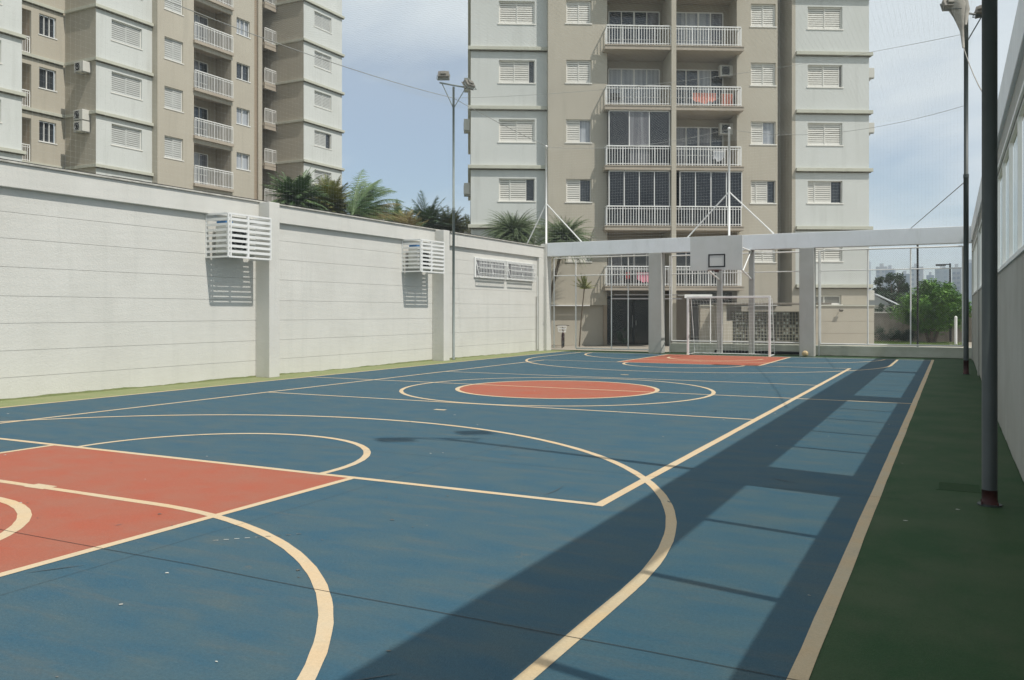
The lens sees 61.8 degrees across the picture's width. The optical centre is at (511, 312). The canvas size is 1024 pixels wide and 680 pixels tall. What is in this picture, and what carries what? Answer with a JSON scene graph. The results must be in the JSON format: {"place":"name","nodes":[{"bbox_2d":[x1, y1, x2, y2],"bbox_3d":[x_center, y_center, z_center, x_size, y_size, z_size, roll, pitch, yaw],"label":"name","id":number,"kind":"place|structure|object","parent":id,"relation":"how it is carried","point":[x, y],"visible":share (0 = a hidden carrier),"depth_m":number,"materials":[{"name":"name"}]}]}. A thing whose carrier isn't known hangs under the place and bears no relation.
{"place":"outdoors","nodes":[
{"label":"outdoors","id":0,"kind":"place"},
{"bbox_2d":[0,0,344,202],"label":"apartment tower","id":1,"kind":"structure","parent":0,"point":[225,72],"depth_m":50.93,"materials":[{"name":"beige paint"}]},
{"bbox_2d":[38,14,57,39],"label":"window","id":2,"kind":"structure","parent":1,"relation":"in","point":[48,24],"depth_m":46.77,"materials":[{"name":"glass"}]},
{"bbox_2d":[38,67,57,92],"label":"window","id":3,"kind":"structure","parent":1,"relation":"in","point":[46,83],"depth_m":46.71,"materials":[{"name":"grey glass"}]},
{"bbox_2d":[38,120,57,144],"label":"window","id":4,"kind":"structure","parent":1,"relation":"in","point":[47,129],"depth_m":46.77,"materials":[{"name":"white metal"}]},
{"bbox_2d":[73,120,89,133],"bbox_3d":[-23.392,-10.060,46.481,0.750,0.600,0.516,0,0,27],"label":"air conditioner","id":5,"kind":"object","parent":1,"relation":"attached to","point":[81,127],"visible":0.99,"depth_m":46.31,"materials":[{"name":"grey"}]},
{"bbox_2d":[73,109,89,121],"bbox_3d":[-23.392,-10.680,46.481,0.750,0.600,0.516,0,0,27],"label":"air conditioner","id":6,"kind":"object","parent":1,"relation":"attached to","point":[79,115],"visible":0.98,"depth_m":46.27,"materials":[{"name":"grey"}]},
{"bbox_2d":[74,61,89,74],"bbox_3d":[-23.348,-13.280,46.458,0.750,0.600,0.516,0,0,27],"label":"air conditioner","id":7,"kind":"object","parent":1,"relation":"attached to","point":[84,66],"visible":1,"depth_m":46.26,"materials":[{"name":"grey metal"}]},
{"bbox_2d":[111,20,142,50],"bbox_3d":[-21.729,-15.607,48.129,0.215,1.205,2.100,0,0,27],"label":"window","id":8,"kind":"structure","parent":1,"relation":"in","point":[134,41],"depth_m":48.18,"materials":[{"name":"white metal"}]},
{"bbox_2d":[111,72,142,100],"bbox_3d":[-21.729,-12.718,48.129,0.215,1.205,2.100,0,0,27],"label":"window","id":9,"kind":"structure","parent":1,"relation":"in","point":[131,85],"depth_m":48.18,"materials":[{"name":"white metal"}]},
{"bbox_2d":[111,124,142,150],"bbox_3d":[-21.729,-9.828,48.129,0.215,1.205,2.100,0,0,27],"label":"window","id":10,"kind":"structure","parent":1,"relation":"in","point":[128,140],"depth_m":48.18,"materials":[{"name":"white metal"}]},
{"bbox_2d":[164,0,183,15],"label":"window","id":11,"kind":"structure","parent":1,"relation":"in","point":[169,6],"depth_m":50.59,"materials":[{"name":"white metal"}]},
{"bbox_2d":[164,37,183,64],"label":"window","id":12,"kind":"structure","parent":1,"relation":"in","point":[173,48],"depth_m":50.53,"materials":[{"name":"white metal"}]},
{"bbox_2d":[164,86,183,112],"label":"window","id":13,"kind":"structure","parent":1,"relation":"in","point":[171,94],"depth_m":50.53,"materials":[{"name":"white metal"}]},
{"bbox_2d":[164,136,183,161],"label":"window","id":14,"kind":"structure","parent":1,"relation":"in","point":[173,148],"depth_m":50.53,"materials":[{"name":"white metal"}]},
{"bbox_2d":[194,13,207,43],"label":"sliding door","id":15,"kind":"structure","parent":1,"relation":"in","point":[200,19],"depth_m":53.89,"materials":[{"name":"grey glass"}]},
{"bbox_2d":[194,59,207,90],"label":"sliding door","id":16,"kind":"structure","parent":1,"relation":"in","point":[203,67],"depth_m":53.89,"materials":[{"name":"white metal"}]},
{"bbox_2d":[194,106,207,137],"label":"sliding door","id":17,"kind":"structure","parent":1,"relation":"in","point":[198,111],"depth_m":53.89,"materials":[{"name":"white metal"}]},
{"bbox_2d":[194,152,207,184],"bbox_3d":[-19.861,-8.925,53.456,0.060,2.210,2.156,0,0,27],"label":"sliding door","id":18,"kind":"structure","parent":1,"relation":"in","point":[199,156],"depth_m":53.89,"materials":[{"name":"grey glass"}]},
{"bbox_2d":[236,107,249,126],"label":"window","id":19,"kind":"structure","parent":1,"relation":"in","point":[242,120],"depth_m":55.54,"materials":[{"name":"white metal"}]},
{"bbox_2d":[236,63,250,82],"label":"window","id":20,"kind":"structure","parent":1,"relation":"in","point":[241,69],"depth_m":55.54,"materials":[{"name":"white metal"}]},
{"bbox_2d":[236,152,250,171],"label":"window","id":21,"kind":"structure","parent":1,"relation":"in","point":[241,159],"depth_m":55.54,"materials":[{"name":"white glass"}]},
{"bbox_2d":[314,12,331,33],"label":"window","id":22,"kind":"structure","parent":1,"relation":"in","point":[325,26],"depth_m":63.16,"materials":[{"name":"white metal"}]},
{"bbox_2d":[314,91,331,111],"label":"window","id":23,"kind":"structure","parent":1,"relation":"in","point":[322,100],"depth_m":63.16,"materials":[{"name":"white metal"}]},
{"bbox_2d":[314,130,331,149],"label":"window","id":24,"kind":"structure","parent":1,"relation":"in","point":[321,138],"depth_m":63.12,"materials":[{"name":"white glass"}]},
{"bbox_2d":[315,51,331,72],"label":"window","id":25,"kind":"structure","parent":1,"relation":"in","point":[319,63],"depth_m":63.16,"materials":[{"name":"white metal"}]},
{"bbox_2d":[0,351,930,679],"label":"blue court floor","id":26,"kind":"structure","parent":0,"point":[744,569],"depth_m":6.24,"materials":[{"name":"paint"}]},
{"bbox_2d":[0,354,787,572],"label":"court key area","id":27,"kind":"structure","parent":26,"relation":"on","point":[94,521],"depth_m":7.67,"materials":[{"name":"paint"}]},
{"bbox_2d":[0,352,933,679],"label":"court markings","id":28,"kind":"object","parent":26,"relation":"on","point":[804,662],"visible":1,"depth_m":6.55,"materials":[{"name":"paint"}]},
{"bbox_2d":[1,356,1019,679],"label":"floor joints","id":29,"kind":"object","parent":26,"relation":"on","point":[421,608],"visible":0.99,"depth_m":5.28,"materials":[{"name":"grey"}]},
{"bbox_2d":[460,381,654,397],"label":"red centre circle floor","id":30,"kind":"structure","parent":26,"relation":"on","point":[539,389],"depth_m":17.70,"materials":[{"name":"paint"}]},
{"bbox_2d":[687,296,774,356],"bbox_3d":[8.180,0.500,31.951,3.080,2.200,1.009,0,0,27],"label":"futsal goal","id":31,"kind":"object","parent":26,"relation":"on","point":[769,320],"visible":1,"depth_m":31.89,"materials":[{"name":"white metal"}]},
{"bbox_2d":[40,0,1023,293],"label":"sky","id":32,"kind":"structure","parent":0,"point":[423,128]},
{"bbox_2d":[551,337,971,358],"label":"concrete paving","id":33,"kind":"structure","parent":0,"point":[625,346],"depth_m":40.31,"materials":[{"name":"grey concrete"}]},
{"bbox_2d":[391,210,427,225],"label":"palm tree","id":34,"kind":"object","parent":33,"relation":"on","point":[410,216],"visible":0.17,"depth_m":39.64,"materials":[{"name":"green plant"}]},
{"bbox_2d":[404,189,457,228],"bbox_3d":[-4.477,-2.351,43.994,3.308,7.902,3.328,0,0,6],"label":"palm tree","id":35,"kind":"object","parent":33,"relation":"on","point":[432,216],"visible":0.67,"depth_m":43.67,"materials":[{"name":"green plant"}]},
{"bbox_2d":[434,205,468,232],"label":"palm tree","id":36,"kind":"object","parent":33,"relation":"on","point":[461,228],"visible":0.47,"depth_m":44.44,"materials":[{"name":"green plant"}]},
{"bbox_2d":[479,208,544,244],"bbox_3d":[0.063,-1.661,40.702,3.319,6.522,3.429,0,0,27],"label":"palm tree","id":37,"kind":"object","parent":33,"relation":"on","point":[519,231],"visible":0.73,"depth_m":40.29,"materials":[{"name":"green plant"}]},
{"bbox_2d":[533,213,595,297],"bbox_3d":[2.458,-1.492,39.727,3.119,6.216,3.116,0,0,27],"label":"palm tree","id":38,"kind":"object","parent":33,"relation":"on","point":[560,234],"visible":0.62,"depth_m":39.35,"materials":[{"name":"green plant"}]},
{"bbox_2d":[572,274,595,346],"bbox_3d":[3.289,-0.132,39.748,1.348,3.468,1.196,0,0,27],"label":"palm tree","id":39,"kind":"object","parent":33,"relation":"on","point":[583,283],"visible":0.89,"depth_m":39.78,"materials":[{"name":"green plant"}]},
{"bbox_2d":[468,0,874,344],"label":"apartment tower","id":40,"kind":"structure","parent":33,"relation":"on","point":[773,284],"depth_m":41.90,"materials":[{"name":"beige paint"}]},
{"bbox_2d":[498,2,535,24],"bbox_3d":[0.231,-14.632,41.860,1.870,1.155,0.215,0,0,-3],"label":"window","id":41,"kind":"structure","parent":40,"relation":"in","point":[528,6],"depth_m":41.90,"materials":[{"name":"white metal"}]},
{"bbox_2d":[498,61,535,83],"bbox_3d":[0.231,-11.742,41.860,1.870,1.155,0.215,0,0,-3],"label":"window","id":42,"kind":"structure","parent":40,"relation":"in","point":[520,67],"depth_m":41.89,"materials":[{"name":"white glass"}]},
{"bbox_2d":[498,120,535,142],"bbox_3d":[0.231,-8.852,41.860,1.870,1.155,0.215,0,0,-3],"label":"window","id":43,"kind":"structure","parent":40,"relation":"in","point":[505,133],"depth_m":41.90,"materials":[{"name":"white glass"}]},
{"bbox_2d":[498,179,535,201],"bbox_3d":[0.231,-5.962,41.860,1.870,1.155,0.215,0,0,-3],"label":"window","id":44,"kind":"structure","parent":40,"relation":"in","point":[527,192],"depth_m":41.89,"materials":[{"name":"white glass"}]},
{"bbox_2d":[565,1,591,24],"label":"window","id":45,"kind":"structure","parent":40,"relation":"in","point":[581,13],"depth_m":41.60,"materials":[{"name":"white glass"}]},
{"bbox_2d":[565,60,591,83],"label":"window","id":46,"kind":"structure","parent":40,"relation":"in","point":[585,72],"depth_m":41.60,"materials":[{"name":"white glass"}]},
{"bbox_2d":[565,120,591,143],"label":"window","id":47,"kind":"structure","parent":40,"relation":"in","point":[579,124],"depth_m":41.61,"materials":[{"name":"white glass"}]},
{"bbox_2d":[565,179,591,202],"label":"window","id":48,"kind":"structure","parent":40,"relation":"in","point":[578,189],"depth_m":41.61,"materials":[{"name":"white glass"}]},
{"bbox_2d":[608,254,648,285],"bbox_3d":[6.128,-2.410,42.939,2.614,2.300,0.060,0,0,-3],"label":"sliding door","id":49,"kind":"structure","parent":40,"relation":"in","point":[633,260],"depth_m":42.92,"materials":[{"name":"white metal"}]},
{"bbox_2d":[608,11,659,44],"bbox_3d":[6.128,-13.970,42.939,2.614,2.300,0.060,0,0,-3],"label":"sliding door","id":50,"kind":"structure","parent":40,"relation":"in","point":[651,18],"depth_m":42.94,"materials":[{"name":"grey glass"}]},
{"bbox_2d":[608,68,659,104],"bbox_3d":[6.128,-11.080,42.939,2.614,2.300,0.060,0,0,-3],"label":"sliding door","id":51,"kind":"structure","parent":40,"relation":"in","point":[645,81],"depth_m":42.94,"materials":[{"name":"grey glass"}]},
{"bbox_2d":[676,252,715,285],"bbox_3d":[9.391,-2.410,43.105,2.564,2.300,0.060,0,0,-3],"label":"sliding door","id":52,"kind":"structure","parent":40,"relation":"in","point":[681,261],"depth_m":43.07,"materials":[{"name":"white metal"}]},
{"bbox_2d":[676,12,722,45],"bbox_3d":[9.391,-13.970,43.105,2.564,2.300,0.060,0,0,-3],"label":"sliding door","id":53,"kind":"structure","parent":40,"relation":"in","point":[713,20],"depth_m":43.10,"materials":[{"name":"grey glass"}]},
{"bbox_2d":[676,69,722,105],"bbox_3d":[9.391,-11.080,43.105,2.564,2.300,0.060,0,0,-3],"label":"sliding door","id":54,"kind":"structure","parent":40,"relation":"in","point":[697,74],"depth_m":43.09,"materials":[{"name":"grey glass"}]},
{"bbox_2d":[676,127,722,165],"bbox_3d":[9.391,-8.190,43.105,2.564,2.300,0.060,0,0,-3],"label":"sliding door","id":55,"kind":"structure","parent":40,"relation":"in","point":[688,133],"depth_m":43.09,"materials":[{"name":"grey glass"}]},
{"bbox_2d":[691,292,731,305],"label":"dark strip window","id":56,"kind":"structure","parent":40,"relation":"in","point":[699,300],"depth_m":42.57,"materials":[{"name":"black glass"}]},
{"bbox_2d":[750,4,776,27],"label":"window","id":57,"kind":"structure","parent":40,"relation":"in","point":[757,13],"depth_m":42.07,"materials":[{"name":"white glass"}]},
{"bbox_2d":[750,63,776,86],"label":"window","id":58,"kind":"structure","parent":40,"relation":"in","point":[769,66],"depth_m":42.05,"materials":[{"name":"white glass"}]},
{"bbox_2d":[750,181,776,203],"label":"window","id":59,"kind":"structure","parent":40,"relation":"in","point":[761,192],"depth_m":42.05,"materials":[{"name":"white glass"}]},
{"bbox_2d":[751,122,776,144],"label":"window","id":60,"kind":"structure","parent":40,"relation":"in","point":[761,141],"depth_m":42.07,"materials":[{"name":"white glass"}]},
{"bbox_2d":[755,250,775,262],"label":"window","id":61,"kind":"structure","parent":40,"relation":"in","point":[759,258],"depth_m":42.07,"materials":[{"name":"white metal"}]},
{"bbox_2d":[807,7,843,29],"bbox_3d":[15.584,-14.632,42.640,1.880,1.155,0.215,0,0,-3],"label":"window","id":62,"kind":"structure","parent":40,"relation":"in","point":[812,15],"depth_m":42.68,"materials":[{"name":"white metal"}]},
{"bbox_2d":[807,65,843,87],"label":"window","id":63,"kind":"structure","parent":40,"relation":"in","point":[817,83],"depth_m":42.68,"materials":[{"name":"white metal"}]},
{"bbox_2d":[807,123,843,145],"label":"window","id":64,"kind":"structure","parent":40,"relation":"in","point":[820,138],"depth_m":42.68,"materials":[{"name":"white metal"}]},
{"bbox_2d":[807,181,843,203],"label":"window","id":65,"kind":"structure","parent":40,"relation":"in","point":[829,195],"depth_m":42.68,"materials":[{"name":"white glass"}]},
{"bbox_2d":[815,248,843,261],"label":"window","id":66,"kind":"structure","parent":40,"relation":"in","point":[823,253],"depth_m":42.69,"materials":[{"name":"white metal"}]},
{"bbox_2d":[713,303,831,344],"bbox_3d":[12.313,0.575,40.620,5.200,2.050,1.550,0,0,-3],"label":"breeze block screen","id":67,"kind":"object","parent":33,"relation":"on","point":[762,325],"visible":0.58,"depth_m":40.30,"materials":[{"name":"concrete"}]},
{"bbox_2d":[670,343,971,358],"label":"kerb wall","id":68,"kind":"structure","parent":33,"relation":"on","point":[895,351],"depth_m":31.21,"materials":[{"name":"grey concrete"}]},
{"bbox_2d":[869,293,898,311],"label":"shed","id":69,"kind":"structure","parent":33,"relation":"on","point":[880,300],"depth_m":50.66,"materials":[{"name":"white paint"}]},
{"bbox_2d":[872,272,912,308],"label":"broadleaf tree","id":70,"kind":"object","parent":33,"relation":"on","point":[891,292],"visible":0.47,"depth_m":54.91,"materials":[{"name":"green plant"}]},
{"bbox_2d":[874,325,916,341],"bbox_3d":[20.905,1.250,47.074,2.630,1.134,1.260,0,0,27],"label":"shrub","id":71,"kind":"object","parent":33,"relation":"on","point":[886,336],"visible":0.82,"depth_m":46.77,"materials":[{"name":"green plant"}]},
{"bbox_2d":[874,340,961,344],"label":"grass","id":72,"kind":"structure","parent":33,"relation":"on","point":[913,342],"depth_m":43.90,"materials":[{"name":"green plant"}]},
{"bbox_2d":[917,245,918,346],"bbox_3d":[15.099,-0.475,31.819,0.171,4.150,0.180,0,0,27],"label":"thin pole","id":73,"kind":"object","parent":33,"relation":"on","point":[918,296],"visible":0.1,"depth_m":31.79,"materials":[{"name":"metal"}]},
{"bbox_2d":[874,312,971,341],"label":"concrete wall","id":74,"kind":"structure","parent":33,"relation":"on","point":[888,322],"depth_m":47.67,"materials":[{"name":"white paint"}]},
{"bbox_2d":[886,278,971,342],"bbox_3d":[21.914,-0.104,44.916,3.975,3.459,3.594,0,0,6],"label":"broadleaf tree","id":75,"kind":"object","parent":33,"relation":"on","point":[926,298],"visible":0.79,"depth_m":44.24,"materials":[{"name":"green plant"}]},
{"bbox_2d":[565,350,1023,679],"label":"green court floor","id":76,"kind":"structure","parent":0,"point":[934,589],"depth_m":5.38,"materials":[{"name":"paint"}]},
{"bbox_2d":[0,350,571,406],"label":"faded green border floor","id":77,"kind":"structure","parent":76,"relation":"on","point":[36,400],"depth_m":19.20,"materials":[{"name":"paint"}]},
{"bbox_2d":[0,158,543,400],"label":"boundary wall","id":78,"kind":"structure","parent":77,"relation":"on","point":[108,283],"depth_m":19.77,"materials":[{"name":"white paint"}]},
{"bbox_2d":[214,221,255,256],"bbox_3d":[-6.521,-1.715,20.119,0.500,0.790,0.920,0,0,27],"label":"air conditioner","id":79,"kind":"object","parent":78,"relation":"attached to","point":[233,243],"visible":0.43,"depth_m":19.86,"materials":[{"name":"grey"}]},
{"bbox_2d":[205,212,271,260],"bbox_3d":[-6.428,-1.760,20.133,0.728,1.020,1.390,0,0,27],"label":"condenser cage","id":80,"kind":"object","parent":78,"relation":"attached to","point":[229,229],"visible":0.98,"depth_m":19.74,"materials":[{"name":"white metal"}]},
{"bbox_2d":[406,245,433,270],"bbox_3d":[-2.908,-1.715,27.122,0.500,0.790,0.920,0,0,27],"label":"air conditioner","id":81,"kind":"object","parent":78,"relation":"attached to","point":[413,257],"visible":0.48,"depth_m":26.75,"materials":[{"name":"grey metal"}]},
{"bbox_2d":[401,239,444,273],"bbox_3d":[-2.816,-1.760,27.136,0.728,1.020,1.390,0,0,27],"label":"condenser cage","id":82,"kind":"object","parent":78,"relation":"attached to","point":[433,245],"visible":0.94,"depth_m":26.68,"materials":[{"name":"white metal"}]},
{"bbox_2d":[474,257,508,279],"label":"window","id":83,"kind":"structure","parent":78,"relation":"in","point":[483,267],"depth_m":31.59,"materials":[{"name":"white metal"}]},
{"bbox_2d":[506,261,535,281],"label":"window","id":84,"kind":"structure","parent":78,"relation":"in","point":[519,271],"depth_m":33.84,"materials":[{"name":"white metal"}]},
{"bbox_2d":[436,71,476,359],"bbox_3d":[-1.872,-3.283,28.898,1.360,9.765,0.510,0,0,-5],"label":"floodlight pole","id":85,"kind":"object","parent":77,"relation":"on","point":[471,86],"visible":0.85,"depth_m":28.90,"materials":[{"name":"grey metal"}]},
{"bbox_2d":[165,0,545,145],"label":"net rope","id":86,"kind":"object","parent":85,"relation":"attached to","point":[328,61],"visible":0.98,"depth_m":22.72,"materials":[{"name":"grey fabric"}]},
{"bbox_2d":[0,0,974,242],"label":"safety net","id":87,"kind":"object","parent":86,"relation":"hanging from","point":[578,92],"visible":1,"depth_m":24.26,"materials":[{"name":"grey fabric"}]},
{"bbox_2d":[553,257,575,347],"bbox_3d":[2.201,-0.401,35.941,1.006,3.802,0.052,0,0,27],"label":"fence","id":88,"kind":"object","parent":77,"relation":"on","point":[554,268],"visible":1,"depth_m":36.15,"materials":[{"name":"white metal"}]},
{"bbox_2d":[575,255,648,349],"bbox_3d":[4.123,-0.390,34.950,3.336,3.832,0.056,0,0,27],"label":"fence","id":89,"kind":"object","parent":76,"relation":"on","point":[611,274],"visible":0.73,"depth_m":34.95,"materials":[{"name":"white metal"}]},
{"bbox_2d":[690,235,754,353],"bbox_3d":[7.705,-0.530,30.944,1.820,4.260,3.636,0,0,27],"label":"basketball stand","id":90,"kind":"object","parent":76,"relation":"on","point":[718,254],"visible":0.96,"depth_m":30.03,"materials":[{"name":"grey paint"}]},
{"bbox_2d":[669,251,798,351],"bbox_3d":[8.566,-0.343,33.026,5.104,3.886,0.100,0,0,27],"label":"fence","id":91,"kind":"object","parent":76,"relation":"on","point":[757,280],"visible":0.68,"depth_m":32.90,"materials":[{"name":"white metal"}]},
{"bbox_2d":[714,350,798,354],"bbox_3d":[9.390,1.525,32.385,3.527,0.140,0.233,0,0,33],"label":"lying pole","id":92,"kind":"object","parent":76,"relation":"on","point":[760,352],"visible":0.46,"depth_m":32.31,"materials":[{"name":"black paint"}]},
{"bbox_2d":[541,226,973,359],"bbox_3d":[8.475,-0.645,32.283,16.140,4.490,0.450,0,0,27],"label":"concrete portal","id":93,"kind":"object","parent":76,"relation":"on","point":[806,244],"visible":0.78,"depth_m":31.30,"materials":[{"name":"white paint"}]},
{"bbox_2d":[527,145,581,243],"bbox_3d":[1.748,-4.960,35.781,2.542,4.140,0.115,0,0,27],"label":"net mast","id":94,"kind":"object","parent":93,"relation":"on","point":[545,206],"visible":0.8,"depth_m":35.90,"materials":[{"name":"white metal"}]},
{"bbox_2d":[688,127,773,236],"bbox_3d":[8.259,-4.960,32.422,3.287,4.140,0.115,0,0,27],"label":"net mast","id":95,"kind":"object","parent":93,"relation":"on","point":[728,193],"visible":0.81,"depth_m":32.39,"materials":[{"name":"white metal"}]},
{"bbox_2d":[818,245,962,355],"bbox_3d":[13.439,-0.353,30.513,4.750,3.906,0.100,0,0,27],"label":"fence","id":96,"kind":"object","parent":76,"relation":"on","point":[820,291],"visible":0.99,"depth_m":30.64,"materials":[{"name":"white metal"}]},
{"bbox_2d":[936,481,981,492],"bbox_3d":[4.088,1.597,7.815,0.380,0.006,0.400,0,0,27],"label":"drain cover","id":97,"kind":"object","parent":76,"relation":"on","point":[962,487],"visible":0.96,"depth_m":7.79,"materials":[{"name":"green metal"}]},
{"bbox_2d":[940,0,981,374],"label":"floodlight pole","id":98,"kind":"object","parent":76,"relation":"on","point":[977,13],"visible":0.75,"depth_m":22.03,"materials":[{"name":"grey metal"}]},
{"bbox_2d":[950,0,981,91],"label":"bunched net","id":99,"kind":"object","parent":98,"relation":"hanging from","point":[962,12],"visible":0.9,"depth_m":21.96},
{"bbox_2d":[977,0,1002,507],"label":"floodlight pole","id":100,"kind":"object","parent":76,"relation":"on","point":[989,253],"visible":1,"depth_m":7.04,"materials":[{"name":"black metal"}]},
{"bbox_2d":[971,0,1023,483],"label":"side building wall","id":101,"kind":"structure","parent":76,"relation":"on","point":[1011,312],"depth_m":9.91,"materials":[{"name":"white paint"}]},
{"bbox_2d":[972,235,976,295],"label":"window","id":102,"kind":"structure","parent":101,"relation":"in","point":[975,248],"depth_m":26.00,"materials":[{"name":"white metal"}]},
{"bbox_2d":[978,219,981,289],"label":"window","id":103,"kind":"structure","parent":101,"relation":"in","point":[979,234],"depth_m":21.42,"materials":[{"name":"white metal"}]},
{"bbox_2d":[998,81,1023,273],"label":"window","id":104,"kind":"structure","parent":101,"relation":"in","point":[1017,130],"depth_m":10.06,"materials":[{"name":"white metal"}]},
{"bbox_2d":[911,263,923,302],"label":"distant tower","id":105,"kind":"structure","parent":0,"point":[913,280],"depth_m":547.22,"materials":[{"name":"grey concrete"}]},
{"bbox_2d":[935,266,948,287],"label":"distant tower","id":106,"kind":"structure","parent":0,"point":[942,277],"depth_m":509.22,"materials":[{"name":"grey concrete"}]},
{"bbox_2d":[952,264,960,309],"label":"distant tower","id":107,"kind":"structure","parent":0,"point":[955,280],"depth_m":521.96,"materials":[{"name":"grey"}]},
{"label":"ground","id":108,"kind":"structure","parent":0,"visible":0},
{"bbox_2d":[261,167,333,210],"bbox_3d":[-8.902,-2.248,35.149,2.968,7.696,3.055,0,0,27],"label":"palm tree","id":109,"kind":"object","parent":108,"relation":"on","point":[297,192],"visible":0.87,"depth_m":34.75,"materials":[{"name":"green plant"}]},
{"bbox_2d":[306,174,350,213],"bbox_3d":[-7.943,-2.237,37.123,2.950,7.674,2.755,0,0,27],"label":"palm tree","id":110,"kind":"object","parent":108,"relation":"on","point":[333,192],"visible":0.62,"depth_m":36.66,"materials":[{"name":"green plant"}]},
{"bbox_2d":[344,169,408,221],"bbox_3d":[-5.978,-2.338,36.793,2.418,7.877,3.014,0,0,27],"label":"palm tree","id":111,"kind":"object","parent":108,"relation":"on","point":[370,209],"visible":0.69,"depth_m":36.30,"materials":[{"name":"green plant"}]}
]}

